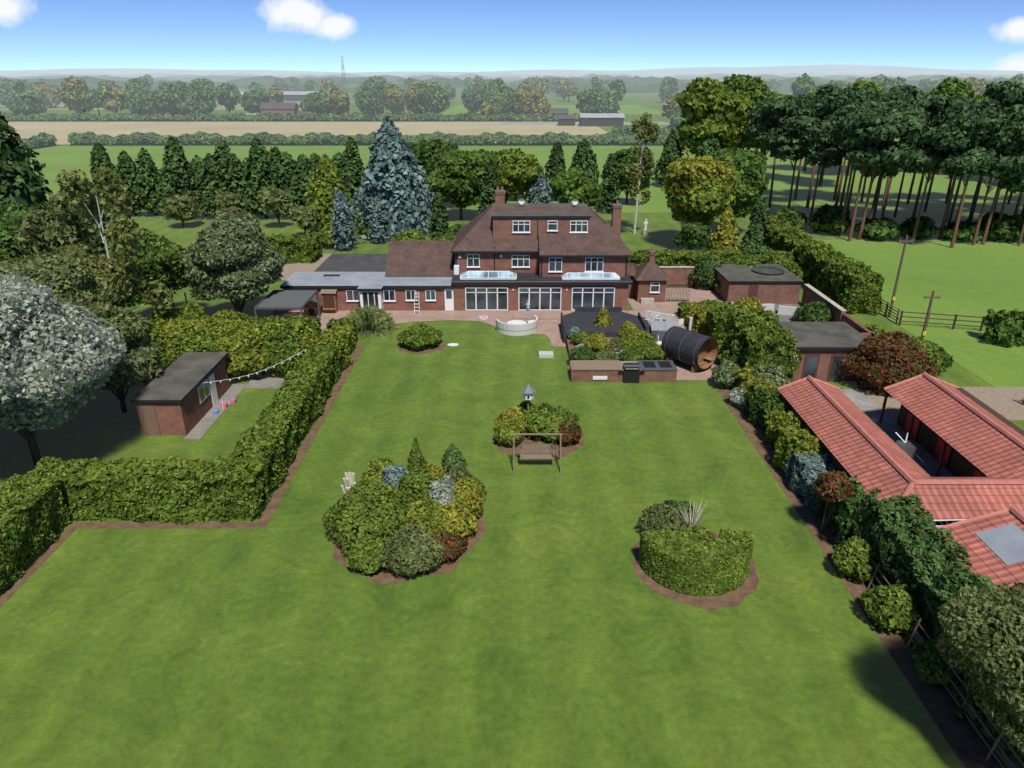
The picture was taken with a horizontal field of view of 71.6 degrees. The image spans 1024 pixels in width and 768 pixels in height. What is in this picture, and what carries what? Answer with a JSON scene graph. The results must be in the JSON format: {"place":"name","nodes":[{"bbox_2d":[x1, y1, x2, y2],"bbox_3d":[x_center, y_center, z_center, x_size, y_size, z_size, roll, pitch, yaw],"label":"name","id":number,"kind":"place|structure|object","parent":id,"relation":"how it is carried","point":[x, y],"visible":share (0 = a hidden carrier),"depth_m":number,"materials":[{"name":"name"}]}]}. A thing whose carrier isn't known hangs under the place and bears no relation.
{"place":"outdoors","nodes":[
{"label":"outdoors","id":0,"kind":"place"},
{"bbox_2d":[0,101,354,109],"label":"field","id":1,"kind":"structure","parent":0,"point":[61,106],"depth_m":479.30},
{"bbox_2d":[184,378,283,438],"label":"paved path","id":2,"kind":"structure","parent":0,"point":[200,429],"depth_m":46.58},
{"bbox_2d":[274,254,330,279],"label":"drive gravel","id":3,"kind":"structure","parent":0,"point":[289,270],"depth_m":78.68,"materials":[{"name":"beige gravel"}]},
{"bbox_2d":[269,288,723,379],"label":"patio","id":4,"kind":"structure","parent":0,"point":[551,330],"depth_m":62.92,"materials":[{"name":"beige stone"}]},
{"bbox_2d":[254,290,320,317],"bbox_3d":[-18.750,-5.985,59.645,3.820,2.510,5.120,0,23,0],"label":"carport","id":5,"kind":"object","parent":4,"relation":"on","point":[287,299],"visible":0.88,"depth_m":59.13,"materials":[{"name":"grey metal"}]},
{"bbox_2d":[303,289,337,315],"bbox_3d":[-17.060,-7.261,63.102,2.920,2.100,1.600,0,23,0],"label":"kennel and store","id":6,"kind":"object","parent":4,"relation":"on","point":[328,303],"visible":0.91,"depth_m":63.03,"materials":[{"name":"brown wood"}]},
{"bbox_2d":[344,304,400,338],"bbox_3d":[-11.990,-5.380,59.085,4.893,2.592,5.045,-13,27,-28],"label":"cordyline","id":7,"kind":"object","parent":4,"relation":"on","point":[365,317],"visible":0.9,"depth_m":58.36,"materials":[{"name":"green plant"}]},
{"bbox_2d":[414,291,420,313],"bbox_3d":[-8.500,-7.320,63.451,0.490,1.886,0.894,0,23,0],"label":"step ladder","id":8,"kind":"object","parent":4,"relation":"on","point":[415,307],"visible":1,"depth_m":63.34,"materials":[{"name":"white metal"}]},
{"bbox_2d":[496,315,537,335],"bbox_3d":[0.413,-4.895,59.092,3.532,0.950,2.661,0,23,0],"label":"rattan daybed","id":9,"kind":"object","parent":4,"relation":"on","point":[516,328],"visible":1,"depth_m":58.20,"materials":[{"name":"white wicker"}]},
{"bbox_2d":[513,311,565,319],"bbox_3d":[2.463,-6.058,62.728,4.745,0.130,1.986,0,23,0],"label":"patio step","id":10,"kind":"object","parent":4,"relation":"on","point":[540,315],"visible":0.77,"depth_m":62.50,"materials":[{"name":"beige stone"}]},
{"bbox_2d":[560,307,677,381],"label":"seating terrace","id":11,"kind":"structure","parent":4,"relation":"on","point":[593,370],"depth_m":50.42,"materials":[{"name":"grey"}]},
{"bbox_2d":[644,310,674,324],"bbox_3d":[12.256,-5.524,60.730,2.400,0.800,2.975,13,27,27],"label":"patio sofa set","id":12,"kind":"object","parent":11,"relation":"on","point":[649,316],"depth_m":60.87,"materials":[{"name":"beige fabric"}]},
{"bbox_2d":[650,321,679,340],"bbox_3d":[12.271,-4.291,57.674,2.540,0.970,2.280,3,24,7],"label":"hot tub","id":13,"kind":"object","parent":4,"relation":"on","point":[660,328],"visible":0.54,"depth_m":57.25,"materials":[{"name":"grey plastic"}]},
{"bbox_2d":[657,319,683,343],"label":"patio chairs","id":14,"kind":"object","parent":4,"relation":"on","point":[681,321],"visible":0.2,"depth_m":59.13,"materials":[{"name":"white plastic"}]},
{"bbox_2d":[661,326,717,372],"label":"barrel sauna","id":15,"kind":"structure","parent":4,"relation":"on","point":[697,351],"depth_m":51.11,"materials":[{"name":"black wood"}]},
{"bbox_2d":[689,316,692,330],"bbox_3d":[13.900,-4.157,55.532,0.533,2.370,0.560,0,23,0],"label":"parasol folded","id":16,"kind":"object","parent":4,"relation":"on","point":[690,321],"visible":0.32,"depth_m":55.17,"materials":[{"name":"fabric"}]},
{"bbox_2d":[0,345,1006,767],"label":"hedge soil","id":17,"kind":"structure","parent":0,"point":[964,743],"depth_m":31.45,"materials":[{"name":"brown soil"}]},
{"bbox_2d":[811,471,853,532],"bbox_3d":[14.510,5.474,32.368,1.762,3.295,1.736,0,23,0],"label":"small tree","id":18,"kind":"object","parent":17,"relation":"on","point":[834,486],"visible":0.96,"depth_m":31.68,"materials":[{"name":"brown plant"}]},
{"bbox_2d":[711,360,964,686],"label":"border shrubs","id":19,"kind":"object","parent":17,"relation":"on","point":[890,607],"visible":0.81,"depth_m":27.07,"materials":[{"name":"green plant"}]},
{"bbox_2d":[835,525,1023,767],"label":"wooden fence","id":20,"kind":"object","parent":17,"relation":"on","point":[1000,736],"visible":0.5,"depth_m":23.30,"materials":[{"name":"brown wood"}]},
{"bbox_2d":[0,94,1023,767],"bbox_3d":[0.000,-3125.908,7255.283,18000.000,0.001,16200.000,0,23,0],"label":"ground","id":21,"kind":"structure","parent":0,"point":[542,626],"depth_m":27.97,"materials":[{"name":"green plant"}]},
{"bbox_2d":[0,112,90,251],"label":"cedar tree","id":22,"kind":"object","parent":21,"relation":"on","point":[14,186],"visible":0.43,"depth_m":63.70,"materials":[{"name":"green plant"}]},
{"bbox_2d":[9,192,98,253],"bbox_3d":[-33.313,-8.331,53.199,4.743,12.051,6.964,0,23,0],"label":"tree","id":23,"kind":"object","parent":21,"relation":"on","point":[52,230],"visible":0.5,"depth_m":50.26,"materials":[{"name":"green plant"}]},
{"bbox_2d":[0,250,116,314],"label":"whitebeam tree","id":24,"kind":"object","parent":21,"relation":"on","point":[68,280],"visible":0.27,"depth_m":42.91,"materials":[{"name":"green plant"}]},
{"bbox_2d":[4,138,113,254],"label":"conifer trees","id":25,"kind":"object","parent":21,"relation":"on","point":[99,247],"visible":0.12,"depth_m":65.21,"materials":[{"name":"green plant"}]},
{"bbox_2d":[0,273,126,464],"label":"whitebeam tree","id":26,"kind":"object","parent":21,"relation":"on","point":[56,362],"visible":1,"depth_m":35.24,"materials":[{"name":"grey plant"}]},
{"bbox_2d":[0,203,190,412],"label":"trees","id":27,"kind":"object","parent":21,"relation":"on","point":[139,361],"visible":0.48,"depth_m":48.66,"materials":[{"name":"green plant"}]},
{"bbox_2d":[53,165,173,314],"bbox_3d":[-27.447,-7.542,48.597,7.215,14.267,6.116,0,23,0],"label":"birch tree","id":28,"kind":"object","parent":21,"relation":"on","point":[121,229],"visible":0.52,"depth_m":46.80,"materials":[{"name":"green plant"}]},
{"bbox_2d":[7,77,270,115],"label":"woodland","id":29,"kind":"object","parent":21,"relation":"on","point":[77,95],"visible":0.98,"depth_m":346.92,"materials":[{"name":"green plant"}]},
{"bbox_2d":[6,135,337,143],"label":"field stubble","id":30,"kind":"object","parent":21,"relation":"on","point":[61,139],"depth_m":249.43,"materials":[{"name":"plant"}]},
{"bbox_2d":[0,318,356,592],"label":"hedge","id":31,"kind":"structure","parent":21,"relation":"on","point":[43,502],"depth_m":33.62,"materials":[{"name":"green plant"}]},
{"bbox_2d":[149,301,208,330],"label":"shrubs","id":32,"kind":"object","parent":21,"relation":"on","point":[192,309],"visible":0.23,"depth_m":51.92,"materials":[{"name":"green plant"}]},
{"bbox_2d":[131,352,229,435],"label":"shed","id":33,"kind":"structure","parent":21,"relation":"on","point":[178,397],"depth_m":42.88,"materials":[{"name":"red brick"}]},
{"bbox_2d":[204,349,306,383],"bbox_3d":[-16.641,-0.927,46.262,0.018,0.740,7.604,20,30,38],"label":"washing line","id":34,"kind":"object","parent":33,"relation":"attached to","point":[256,372],"visible":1,"depth_m":46.31,"materials":[{"name":"white fabric"}]},
{"bbox_2d":[89,136,368,217],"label":"conifer row","id":35,"kind":"object","parent":21,"relation":"on","point":[223,169],"visible":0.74,"depth_m":103.90,"materials":[{"name":"green plant"}]},
{"bbox_2d":[177,211,285,317],"bbox_3d":[-23.333,-9.704,59.653,7.707,9.427,8.035,12,26,26],"label":"tree","id":36,"kind":"object","parent":21,"relation":"on","point":[238,260],"visible":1,"depth_m":56.98,"materials":[{"name":"green plant"}]},
{"bbox_2d":[161,185,317,235],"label":"orchard trees","id":37,"kind":"object","parent":21,"relation":"on","point":[182,209],"visible":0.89,"depth_m":96.89,"materials":[{"name":"green plant"}]},
{"bbox_2d":[138,309,357,384],"bbox_3d":[-20.085,-3.020,51.797,15.721,5.013,10.305,0,23,0],"label":"hedge","id":38,"kind":"object","parent":21,"relation":"on","point":[251,345],"visible":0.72,"depth_m":49.33,"materials":[{"name":"green plant"}]},
{"bbox_2d":[213,91,325,115],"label":"farm buildings","id":39,"kind":"structure","parent":21,"relation":"on","point":[288,108],"depth_m":343.16,"materials":[{"name":"metal"}]},
{"bbox_2d":[5,122,607,134],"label":"field stubble","id":40,"kind":"object","parent":21,"relation":"on","point":[237,128],"visible":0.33,"depth_m":287.51,"materials":[{"name":"beige plant"}]},
{"bbox_2d":[305,154,361,232],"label":"conifer tree","id":41,"kind":"object","parent":21,"relation":"on","point":[325,183],"visible":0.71,"depth_m":94.38,"materials":[{"name":"green plant"}]},
{"bbox_2d":[341,56,346,93],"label":"mast","id":42,"kind":"object","parent":21,"relation":"on","point":[342,66],"visible":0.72,"depth_m":483.65,"materials":[{"name":"silver metal"}]},
{"bbox_2d":[314,254,387,271],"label":"flat roof","id":43,"kind":"structure","parent":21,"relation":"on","point":[354,263],"depth_m":80.37,"materials":[{"name":"grey"}]},
{"bbox_2d":[266,232,456,264],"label":"drive hedge","id":44,"kind":"object","parent":21,"relation":"on","point":[297,248],"visible":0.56,"depth_m":80.15,"materials":[{"name":"green"}]},
{"bbox_2d":[0,103,751,145],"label":"hedgerow","id":45,"kind":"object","parent":21,"relation":"on","point":[615,137],"visible":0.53,"depth_m":217.00,"materials":[{"name":"green plant"}]},
{"bbox_2d":[213,316,553,412],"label":"toys","id":46,"kind":"object","parent":21,"relation":"on","point":[542,354],"visible":1,"depth_m":53.50,"materials":[{"name":"pink"}]},
{"bbox_2d":[329,188,449,249],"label":"conifer trees","id":47,"kind":"object","parent":21,"relation":"on","point":[342,232],"visible":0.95,"depth_m":88.04,"materials":[{"name":"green plant"}]},
{"bbox_2d":[347,116,434,241],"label":"blue cedar tree","id":48,"kind":"object","parent":21,"relation":"on","point":[393,179],"visible":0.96,"depth_m":89.84,"materials":[{"name":"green plant"}]},
{"bbox_2d":[317,221,464,248],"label":"garden shrubs","id":49,"kind":"object","parent":21,"relation":"on","point":[326,238],"visible":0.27,"depth_m":87.65,"materials":[{"name":"green"}]},
{"bbox_2d":[298,77,535,115],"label":"woodland","id":50,"kind":"object","parent":21,"relation":"on","point":[376,97],"visible":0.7,"depth_m":367.97,"materials":[{"name":"green plant"}]},
{"bbox_2d":[280,187,670,310],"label":"house","id":51,"kind":"structure","parent":21,"relation":"on","point":[499,254],"depth_m":64.44,"materials":[{"name":"red brick"}]},
{"bbox_2d":[0,75,997,107],"bbox_3d":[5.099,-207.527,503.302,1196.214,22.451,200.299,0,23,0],"label":"woodland","id":52,"kind":"object","parent":21,"relation":"on","point":[50,94],"visible":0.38,"depth_m":496.36,"materials":[{"name":"green plant"}]},
{"bbox_2d":[0,72,1023,93],"bbox_3d":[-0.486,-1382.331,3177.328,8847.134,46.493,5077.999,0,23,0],"label":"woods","id":53,"kind":"object","parent":21,"relation":"on","point":[643,83],"visible":0.52,"depth_m":1443.84,"materials":[{"name":"green plant"}]},
{"bbox_2d":[12,73,1023,99],"bbox_3d":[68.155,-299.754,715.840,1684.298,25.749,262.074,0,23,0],"label":"woodland","id":54,"kind":"object","parent":21,"relation":"on","point":[294,84],"visible":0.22,"depth_m":727.24,"materials":[{"name":"green plant"}]},
{"bbox_2d":[18,132,1018,189],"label":"hedgerow","id":55,"kind":"object","parent":21,"relation":"on","point":[41,140],"visible":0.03,"depth_m":207.47,"materials":[{"name":"green plant"}]},
{"bbox_2d":[13,146,1023,212],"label":"field paddock","id":56,"kind":"structure","parent":21,"relation":"on","point":[56,159],"depth_m":144.41,"materials":[{"name":"green plant"}]},
{"bbox_2d":[408,139,653,219],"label":"trees","id":57,"kind":"object","parent":21,"relation":"on","point":[457,177],"visible":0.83,"depth_m":105.55,"materials":[{"name":"green plant"}]},
{"bbox_2d":[512,433,562,472],"bbox_3d":[1.350,3.570,38.287,2.700,2.010,1.576,0,23,0],"label":"swing seat","id":58,"kind":"object","parent":21,"relation":"on","point":[536,456],"visible":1,"depth_m":38.44,"materials":[{"name":"brown wood"}]},
{"bbox_2d":[479,85,619,119],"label":"woodland","id":59,"kind":"object","parent":21,"relation":"on","point":[501,99],"visible":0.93,"depth_m":330.62,"materials":[{"name":"green plant"}]},
{"bbox_2d":[173,292,1023,404],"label":"fences","id":60,"kind":"object","parent":21,"relation":"on","point":[902,312],"visible":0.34,"depth_m":59.83,"materials":[{"name":"brown wood"}]},
{"bbox_2d":[567,307,664,360],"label":"shrubs","id":61,"kind":"object","parent":21,"relation":"on","point":[634,342],"visible":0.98,"depth_m":52.58,"materials":[{"name":"green plant"}]},
{"bbox_2d":[618,363,644,382],"bbox_3d":[8.250,-0.826,49.235,1.800,1.330,0.805,0,23,0],"label":"barbecue","id":62,"kind":"object","parent":21,"relation":"on","point":[631,372],"visible":0.96,"depth_m":48.88,"materials":[{"name":"black paint"}]},
{"bbox_2d":[501,90,773,125],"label":"farm buildings","id":63,"kind":"structure","parent":21,"relation":"on","point":[564,117],"depth_m":302.32,"materials":[{"name":"brick"}]},
{"bbox_2d":[623,112,659,233],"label":"birch tree","id":64,"kind":"object","parent":21,"relation":"on","point":[646,129],"visible":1,"depth_m":90.91,"materials":[{"name":"green plant"}]},
{"bbox_2d":[642,219,647,234],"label":"statue","id":65,"kind":"object","parent":21,"relation":"on","point":[645,231],"visible":1,"depth_m":94.44,"materials":[{"name":"stone"}]},
{"bbox_2d":[628,248,794,267],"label":"hedge","id":66,"kind":"object","parent":21,"relation":"on","point":[683,257],"visible":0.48,"depth_m":72.68,"materials":[{"name":"green plant"}]},
{"bbox_2d":[652,119,771,250],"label":"garden trees","id":67,"kind":"object","parent":21,"relation":"on","point":[707,181],"visible":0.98,"depth_m":82.62,"materials":[{"name":"green plant"}]},
{"bbox_2d":[676,299,802,386],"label":"garage hedge blocks","id":68,"kind":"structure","parent":21,"relation":"on","point":[762,339],"depth_m":48.61,"materials":[{"name":"green plant"}]},
{"bbox_2d":[661,84,825,120],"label":"woodland","id":69,"kind":"object","parent":21,"relation":"on","point":[667,107],"visible":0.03,"depth_m":274.56,"materials":[{"name":"green plant"}]},
{"bbox_2d":[731,302,797,319],"bbox_3d":[22.528,-6.612,63.240,7.472,0.800,2.944,10,25,22],"label":"yard sofa set","id":70,"kind":"object","parent":21,"relation":"on","point":[786,310],"visible":0.34,"depth_m":62.99,"materials":[{"name":"grey wicker"}]},
{"bbox_2d":[659,264,874,337],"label":"yard buildings","id":71,"kind":"structure","parent":21,"relation":"on","point":[777,285],"depth_m":65.81,"materials":[{"name":"brick"}]},
{"bbox_2d":[732,366,880,548],"bbox_3d":[15.781,2.833,39.291,3.369,2.822,18.547,0,23,0],"label":"border hedge","id":72,"kind":"object","parent":21,"relation":"on","point":[806,463],"visible":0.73,"depth_m":37.13,"materials":[{"name":"green plant"}]},
{"bbox_2d":[747,214,884,314],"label":"tall hedge","id":73,"kind":"object","parent":21,"relation":"on","point":[850,285],"visible":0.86,"depth_m":66.34,"materials":[{"name":"green plant"}]},
{"bbox_2d":[688,241,954,369],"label":"garden shrubs","id":74,"kind":"object","parent":21,"relation":"on","point":[704,276],"visible":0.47,"depth_m":69.50,"materials":[{"name":"green plant"}]},
{"bbox_2d":[674,73,975,186],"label":"wood belt","id":75,"kind":"object","parent":21,"relation":"on","point":[727,104],"visible":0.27,"depth_m":129.35,"materials":[{"name":"green plant"}]},
{"bbox_2d":[766,90,914,218],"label":"pinewood","id":76,"kind":"object","parent":21,"relation":"on","point":[789,141],"visible":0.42,"depth_m":102.29,"materials":[{"name":"green plant"}]},
{"bbox_2d":[744,86,996,203],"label":"pine trees","id":77,"kind":"object","parent":21,"relation":"on","point":[804,105],"visible":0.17,"depth_m":116.37,"materials":[{"name":"green plant"}]},
{"bbox_2d":[754,84,1000,211],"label":"pine trees","id":78,"kind":"object","parent":21,"relation":"on","point":[830,103],"visible":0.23,"depth_m":108.06,"materials":[{"name":"green plant"}]},
{"bbox_2d":[839,331,945,394],"bbox_3d":[26.083,-1.212,48.145,7.482,4.615,5.832,0,23,0],"label":"photinia shrub","id":79,"kind":"object","parent":21,"relation":"on","point":[888,359],"visible":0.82,"depth_m":46.85,"materials":[{"name":"red plant"}]},
{"bbox_2d":[769,73,1023,95],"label":"woodland","id":80,"kind":"object","parent":21,"relation":"on","point":[804,83],"visible":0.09,"depth_m":298.15,"materials":[{"name":"green plant"}]},
{"bbox_2d":[771,203,1023,242],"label":"bushes","id":81,"kind":"object","parent":21,"relation":"on","point":[826,218],"visible":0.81,"depth_m":91.46,"materials":[{"name":"green plant"}]},
{"bbox_2d":[777,372,1023,589],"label":"stables","id":82,"kind":"structure","parent":21,"relation":"on","point":[951,456],"depth_m":35.88,"materials":[{"name":"red tile"}]},
{"bbox_2d":[803,93,1023,223],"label":"pine trees","id":83,"kind":"object","parent":21,"relation":"on","point":[826,152],"visible":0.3,"depth_m":95.53,"materials":[{"name":"green plant"}]},
{"bbox_2d":[829,98,1002,238],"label":"pine trees","id":84,"kind":"object","parent":21,"relation":"on","point":[838,132],"visible":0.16,"depth_m":88.25,"materials":[{"name":"green plant"}]},
{"bbox_2d":[836,104,1023,247],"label":"pine trees","id":85,"kind":"object","parent":21,"relation":"on","point":[987,135],"visible":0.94,"depth_m":83.92,"materials":[{"name":"green plant"}]},
{"bbox_2d":[852,493,1023,767],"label":"hedge","id":86,"kind":"object","parent":21,"relation":"on","point":[921,563],"visible":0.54,"depth_m":27.29,"materials":[{"name":"green plant"}]},
{"bbox_2d":[893,80,1023,222],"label":"pine trees","id":87,"kind":"object","parent":21,"relation":"on","point":[1007,93],"visible":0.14,"depth_m":95.17,"materials":[{"name":"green plant"}]},
{"bbox_2d":[934,582,1023,762],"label":"tree","id":88,"kind":"object","parent":21,"relation":"on","point":[988,632],"visible":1,"depth_m":20.08,"materials":[{"name":"green plant"}]},
{"bbox_2d":[974,94,992,99],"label":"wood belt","id":89,"kind":"object","parent":21,"relation":"on","point":[979,97],"depth_m":144.67,"materials":[{"name":"green plant"}]},
{"bbox_2d":[953,101,1023,241],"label":"pine trees","id":90,"kind":"object","parent":21,"relation":"on","point":[1004,203],"visible":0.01,"depth_m":89.86,"materials":[{"name":"green plant"}]},
{"bbox_2d":[978,308,1023,347],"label":"hedge","id":91,"kind":"object","parent":21,"relation":"on","point":[1007,330],"visible":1,"depth_m":55.62,"materials":[{"name":"green plant"}]},
{"bbox_2d":[1007,192,1012,203],"bbox_3d":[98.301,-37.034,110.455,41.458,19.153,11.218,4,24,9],"label":"trunk","id":92,"kind":"object","parent":21,"relation":"on","point":[1010,197],"visible":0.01,"depth_m":117.29,"materials":[{"name":"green plant"}]},
{"bbox_2d":[0,64,1023,75],"bbox_3d":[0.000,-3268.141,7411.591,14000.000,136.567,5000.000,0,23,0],"label":"hills","id":93,"kind":"structure","parent":0,"point":[839,68],"depth_m":6405.12,"materials":[{"name":"grey"}]},
{"bbox_2d":[0,0,1023,71],"label":"sky","id":94,"kind":"structure","parent":0,"point":[287,35],"materials":[{"name":"blue"}]},
{"bbox_2d":[328,340,759,611],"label":"island soil","id":95,"kind":"structure","parent":0,"point":[735,598],"depth_m":30.56,"materials":[{"name":"brown soil"}]},
{"bbox_2d":[321,437,486,576],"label":"shrubs","id":96,"kind":"object","parent":95,"relation":"on","point":[413,520],"visible":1,"depth_m":31.55,"materials":[{"name":"green plant"}]},
{"bbox_2d":[396,322,443,350],"bbox_3d":[-7.207,-3.639,55.683,3.643,2.078,3.762,0,23,0],"label":"shrub","id":97,"kind":"object","parent":95,"relation":"on","point":[421,335],"visible":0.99,"depth_m":54.90,"materials":[{"name":"green plant"}]},
{"bbox_2d":[521,384,535,409],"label":"dovecote","id":98,"kind":"structure","parent":95,"relation":"on","point":[528,390],"depth_m":40.99,"materials":[{"name":"white wood"}]},
{"bbox_2d":[493,400,582,448],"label":"shrubs","id":99,"kind":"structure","parent":95,"relation":"on","point":[543,417],"depth_m":40.86,"materials":[{"name":"green plant"}]},
{"bbox_2d":[637,500,753,596],"bbox_3d":[7.543,6.890,31.139,4.581,2.223,5.873,-12,26,-25],"label":"crescent island","id":100,"kind":"object","parent":95,"relation":"on","point":[680,551],"visible":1,"depth_m":29.43,"materials":[{"name":"green plant"}]},
{"bbox_2d":[441,105,661,113],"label":"field","id":101,"kind":"structure","parent":0,"point":[624,109],"depth_m":437.60,"materials":[{"name":"green plant"}]},
{"bbox_2d":[578,93,658,93],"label":"field","id":102,"kind":"structure","parent":0,"point":[640,93],"depth_m":863.19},
{"bbox_2d":[598,122,669,132],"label":"field","id":103,"kind":"structure","parent":0,"point":[606,128],"depth_m":293.09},
{"bbox_2d":[779,322,869,381],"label":"shed","id":104,"kind":"structure","parent":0,"point":[824,348],"depth_m":49.17,"materials":[{"name":"brick"}]},
{"bbox_2d":[817,240,1023,386],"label":"field","id":105,"kind":"structure","parent":0,"point":[967,278],"depth_m":71.01,"materials":[{"name":"green plant"}]},
{"bbox_2d":[888,235,940,337],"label":"utility poles","id":106,"kind":"object","parent":105,"relation":"on","point":[924,332],"visible":0.93,"depth_m":59.81,"materials":[{"name":"brown wood"}]}
]}

